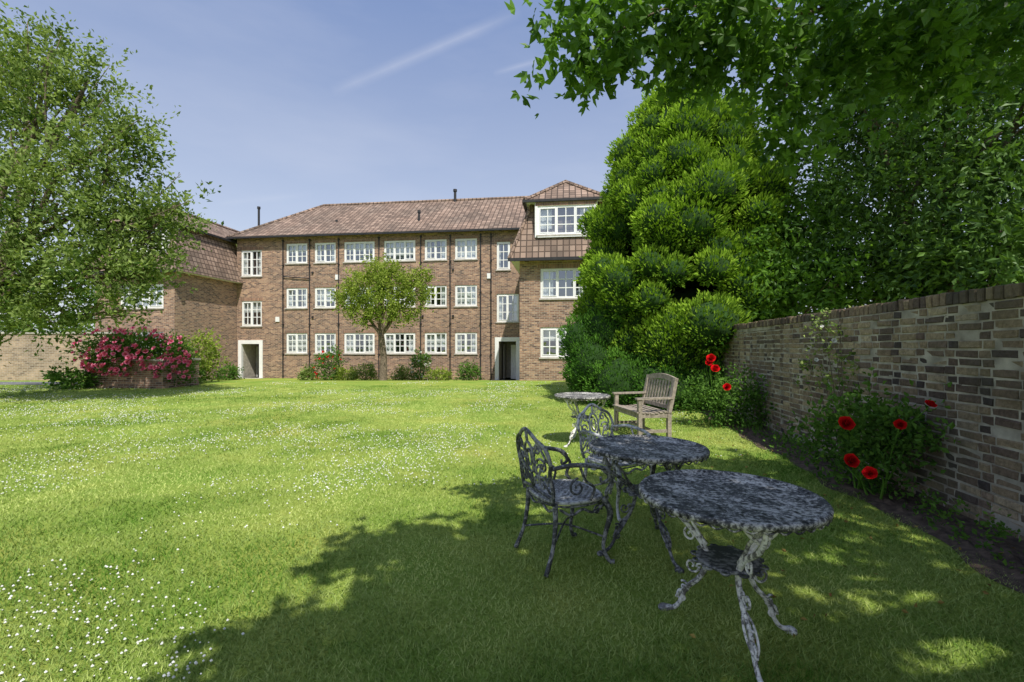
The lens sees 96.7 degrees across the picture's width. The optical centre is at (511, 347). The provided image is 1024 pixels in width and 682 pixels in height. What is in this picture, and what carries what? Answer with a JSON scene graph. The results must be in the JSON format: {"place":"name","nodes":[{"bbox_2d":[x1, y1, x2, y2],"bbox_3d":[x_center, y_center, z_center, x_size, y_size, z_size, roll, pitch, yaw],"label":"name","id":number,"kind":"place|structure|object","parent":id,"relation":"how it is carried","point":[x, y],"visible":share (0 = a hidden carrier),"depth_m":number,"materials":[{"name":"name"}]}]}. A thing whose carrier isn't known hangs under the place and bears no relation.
{"place":"outdoors","nodes":[
{"label":"outdoors","id":0,"kind":"place"},
{"bbox_2d":[0,382,79,384],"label":"path","id":1,"kind":"structure","parent":0,"point":[20,383],"depth_m":17.87,"materials":[{"name":"concrete"}]},
{"bbox_2d":[0,377,1023,681],"bbox_3d":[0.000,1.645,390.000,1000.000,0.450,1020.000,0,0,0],"label":"lawn ground","id":2,"kind":"structure","parent":0,"point":[422,545],"depth_m":3.06,"materials":[{"name":"green plant"}]},
{"bbox_2d":[0,306,94,331],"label":"distant trees","id":3,"kind":"object","parent":2,"relation":"on","point":[47,326],"visible":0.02,"depth_m":57.88,"materials":[{"name":"green plant"}]},
{"bbox_2d":[0,332,132,380],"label":"tan brick wall","id":4,"kind":"structure","parent":2,"relation":"on","point":[29,365],"depth_m":20.60,"materials":[{"name":"brick"}]},
{"bbox_2d":[40,358,102,390],"bbox_3d":[-15.130,1.064,15.645,1.857,1.436,1.416,0,0,0],"label":"garden shrub","id":5,"kind":"object","parent":2,"relation":"on","point":[66,380],"visible":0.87,"depth_m":15.55,"materials":[{"name":"green plant"}]},
{"bbox_2d":[0,0,223,365],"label":"deciduous tree","id":6,"kind":"object","parent":2,"relation":"on","point":[23,77],"visible":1,"depth_m":11.59,"materials":[{"name":"green plant"}]},
{"bbox_2d":[70,325,202,386],"bbox_3d":[-13.434,0.349,16.366,4.514,2.408,2.250,0,0,0],"label":"pink rose bush","id":7,"kind":"object","parent":2,"relation":"on","point":[120,346],"visible":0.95,"depth_m":15.88,"materials":[{"name":"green plant"}]},
{"bbox_2d":[85,358,200,388],"bbox_3d":[-13.500,0.960,16.700,3.080,1.120,1.680,0,0,6],"label":"brick planter","id":8,"kind":"object","parent":2,"relation":"on","point":[144,378],"visible":0.42,"depth_m":15.90,"materials":[{"name":"brick"}]},
{"bbox_2d":[191,354,210,382],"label":"garden shrub","id":9,"kind":"object","parent":2,"relation":"on","point":[201,372],"visible":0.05,"depth_m":18.16,"materials":[{"name":"green plant"}]},
{"bbox_2d":[173,327,229,382],"bbox_3d":[-12.918,0.456,18.559,2.403,2.649,1.992,0,0,0],"label":"garden shrub","id":10,"kind":"object","parent":2,"relation":"on","point":[209,362],"visible":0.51,"depth_m":18.46,"materials":[{"name":"green plant"}]},
{"bbox_2d":[214,361,244,379],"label":"garden shrub","id":11,"kind":"object","parent":2,"relation":"on","point":[232,371],"visible":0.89,"depth_m":26.34,"materials":[{"name":"green plant"}]},
{"bbox_2d":[295,366,320,380],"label":"garden shrub","id":12,"kind":"object","parent":2,"relation":"on","point":[304,374],"visible":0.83,"depth_m":25.78,"materials":[{"name":"green plant"}]},
{"bbox_2d":[304,344,348,380],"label":"bush","id":13,"kind":"object","parent":2,"relation":"on","point":[329,354],"visible":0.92,"depth_m":25.66,"materials":[{"name":"green plant"}]},
{"bbox_2d":[95,230,582,380],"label":"walls","id":14,"kind":"structure","parent":2,"relation":"on","point":[210,303],"depth_m":26.56,"materials":[{"name":"brick"}]},
{"bbox_2d":[84,180,601,282],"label":"roof","id":15,"kind":"structure","parent":14,"relation":"on","point":[219,260],"depth_m":27.50,"materials":[{"name":"tile"}]},
{"bbox_2d":[118,204,594,378],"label":"window frames","id":16,"kind":"structure","parent":14,"relation":"attached to","point":[507,303],"depth_m":26.69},
{"bbox_2d":[329,363,361,380],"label":"garden shrub","id":17,"kind":"object","parent":2,"relation":"on","point":[342,371],"visible":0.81,"depth_m":25.38,"materials":[{"name":"green plant"}]},
{"bbox_2d":[93,189,602,380],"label":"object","id":18,"kind":"structure","parent":2,"relation":"on","point":[559,202],"depth_m":26.42,"materials":[{"name":"paint"}]},
{"bbox_2d":[124,208,591,379],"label":"interiors","id":19,"kind":"object","parent":2,"relation":"on","point":[251,360],"visible":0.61,"depth_m":27.31,"materials":[{"name":"fabric"}]},
{"bbox_2d":[0,381,722,681],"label":"clover flowers","id":20,"kind":"object","parent":2,"relation":"on","point":[106,630],"visible":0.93,"depth_m":5.95,"materials":[{"name":"white plant"}]},
{"bbox_2d":[348,361,378,380],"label":"garden shrub","id":21,"kind":"object","parent":2,"relation":"on","point":[369,371],"visible":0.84,"depth_m":25.26,"materials":[{"name":"green plant"}]},
{"bbox_2d":[327,248,438,380],"bbox_3d":[-6.249,-1.494,21.908,5.458,6.537,3.314,0,0,0],"label":"garden tree","id":22,"kind":"object","parent":2,"relation":"on","point":[382,288],"visible":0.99,"depth_m":21.65,"materials":[{"name":"green plant"}]},
{"bbox_2d":[388,363,418,380],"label":"garden shrub","id":23,"kind":"object","parent":2,"relation":"on","point":[401,372],"visible":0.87,"depth_m":25.15,"materials":[{"name":"green plant"}]},
{"bbox_2d":[408,347,431,380],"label":"white flowering shrub","id":24,"kind":"object","parent":2,"relation":"on","point":[419,361],"visible":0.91,"depth_m":25.06,"materials":[{"name":"green plant"}]},
{"bbox_2d":[422,366,453,380],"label":"garden shrub","id":25,"kind":"object","parent":2,"relation":"on","point":[441,375],"visible":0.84,"depth_m":24.88,"materials":[{"name":"green plant"}]},
{"bbox_2d":[452,358,482,380],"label":"garden shrub","id":26,"kind":"object","parent":2,"relation":"on","point":[467,369],"visible":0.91,"depth_m":24.91,"materials":[{"name":"green plant"}]},
{"bbox_2d":[514,427,614,577],"bbox_3d":[0.330,0.976,3.106,0.554,0.907,0.580,0,0,-24],"label":"iron garden chair","id":27,"kind":"object","parent":2,"relation":"on","point":[554,493],"visible":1,"depth_m":2.98,"materials":[{"name":"grey metal"}]},
{"bbox_2d":[554,392,610,447],"bbox_3d":[1.040,1.060,6.750,0.826,0.727,0.826,0,0,-23],"label":"garden table","id":28,"kind":"object","parent":2,"relation":"on","point":[580,396],"visible":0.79,"depth_m":6.64,"materials":[{"name":"white metal"}]},
{"bbox_2d":[577,403,651,520],"bbox_3d":[0.909,0.976,4.076,0.580,0.907,0.554,0,0,-38],"label":"iron garden chair","id":29,"kind":"object","parent":2,"relation":"on","point":[595,459],"visible":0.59,"depth_m":4.09,"materials":[{"name":"grey metal"}]},
{"bbox_2d":[557,300,725,411],"bbox_3d":[3.078,0.120,11.079,4.373,2.910,2.401,0,0,20],"label":"clipped hedge","id":30,"kind":"object","parent":2,"relation":"on","point":[591,366],"visible":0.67,"depth_m":10.89,"materials":[{"name":"green plant"}]},
{"bbox_2d":[612,373,677,436],"bbox_3d":[2.143,0.919,7.408,0.687,1.002,0.975,0,0,-10],"label":"garden chair","id":31,"kind":"object","parent":2,"relation":"on","point":[640,411],"visible":0.96,"depth_m":7.25,"materials":[{"name":"brown wood"}]},
{"bbox_2d":[589,435,709,573],"bbox_3d":[0.965,1.060,3.250,0.826,0.727,0.826,0,0,0],"label":"garden table","id":32,"kind":"object","parent":2,"relation":"on","point":[653,451],"visible":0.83,"depth_m":3.15,"materials":[{"name":"metal"}]},
{"bbox_2d":[570,75,804,374],"bbox_3d":[4.691,-2.955,12.375,6.098,9.389,6.422,0,0,0],"label":"conifer tree","id":33,"kind":"object","parent":2,"relation":"on","point":[661,257],"visible":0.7,"depth_m":10.65,"materials":[{"name":"green plant"}]},
{"bbox_2d":[638,469,833,681],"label":"garden table","id":34,"kind":"object","parent":2,"relation":"on","point":[765,510],"visible":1,"depth_m":2.10,"materials":[{"name":"white metal"}]},
{"bbox_2d":[504,0,1023,177],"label":"overhanging tree","id":35,"kind":"object","parent":2,"relation":"on","point":[911,36],"visible":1,"depth_m":2.56,"materials":[{"name":"green plant"}]},
{"bbox_2d":[712,160,895,321],"bbox_3d":[6.611,-1.316,10.466,3.666,5.777,3.530,0,0,-44],"label":"overgrown shrub","id":36,"kind":"object","parent":2,"relation":"on","point":[818,296],"visible":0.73,"depth_m":9.78,"materials":[{"name":"green plant"}]},
{"bbox_2d":[698,406,1023,593],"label":"flower bed soil","id":37,"kind":"structure","parent":2,"relation":"on","point":[894,507],"depth_m":3.65,"materials":[{"name":"brown soil"}]},
{"bbox_2d":[670,354,778,429],"bbox_3d":[3.828,0.843,8.112,1.736,1.480,1.634,0,0,0],"label":"red rose bush","id":38,"kind":"object","parent":37,"relation":"on","point":[728,386],"visible":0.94,"depth_m":8.05,"materials":[{"name":"green plant"}]},
{"bbox_2d":[628,431,1013,642],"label":"fallen leaves","id":39,"kind":"object","parent":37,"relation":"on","point":[830,594],"visible":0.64,"depth_m":2.85,"materials":[{"name":"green plant"}]},
{"bbox_2d":[793,305,863,460],"bbox_3d":[4.023,0.456,5.872,0.514,1.941,1.437,0,0,8],"label":"climbing plant","id":40,"kind":"object","parent":37,"relation":"on","point":[828,376],"visible":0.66,"depth_m":5.62,"materials":[{"name":"green plant"}]},
{"bbox_2d":[712,409,1023,573],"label":"bed weeds","id":41,"kind":"object","parent":37,"relation":"on","point":[1003,534],"visible":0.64,"depth_m":3.74,"materials":[{"name":"green plant"}]},
{"bbox_2d":[776,367,960,498],"bbox_3d":[3.441,0.869,4.496,1.237,1.339,1.537,0,0,0],"label":"red rose bush","id":42,"kind":"object","parent":37,"relation":"on","point":[873,449],"visible":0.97,"depth_m":4.30,"materials":[{"name":"green plant"}]},
{"bbox_2d":[716,283,1023,540],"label":"bricks","id":43,"kind":"object","parent":2,"relation":"on","point":[1012,290],"visible":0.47,"depth_m":4.09,"materials":[{"name":"brown brick"}]},
{"bbox_2d":[716,296,1023,537],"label":"mortar","id":44,"kind":"object","parent":2,"relation":"on","point":[1003,432],"visible":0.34,"depth_m":4.01,"materials":[{"name":"grey concrete"}]},
{"bbox_2d":[755,0,1023,310],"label":"dark evergreen tree","id":45,"kind":"object","parent":2,"relation":"on","point":[938,250],"visible":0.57,"depth_m":7.80,"materials":[{"name":"green plant"}]},
{"bbox_2d":[0,0,1023,331],"label":"sky","id":46,"kind":"structure","parent":0,"point":[290,107],"materials":[{"name":"blue"}]}
]}

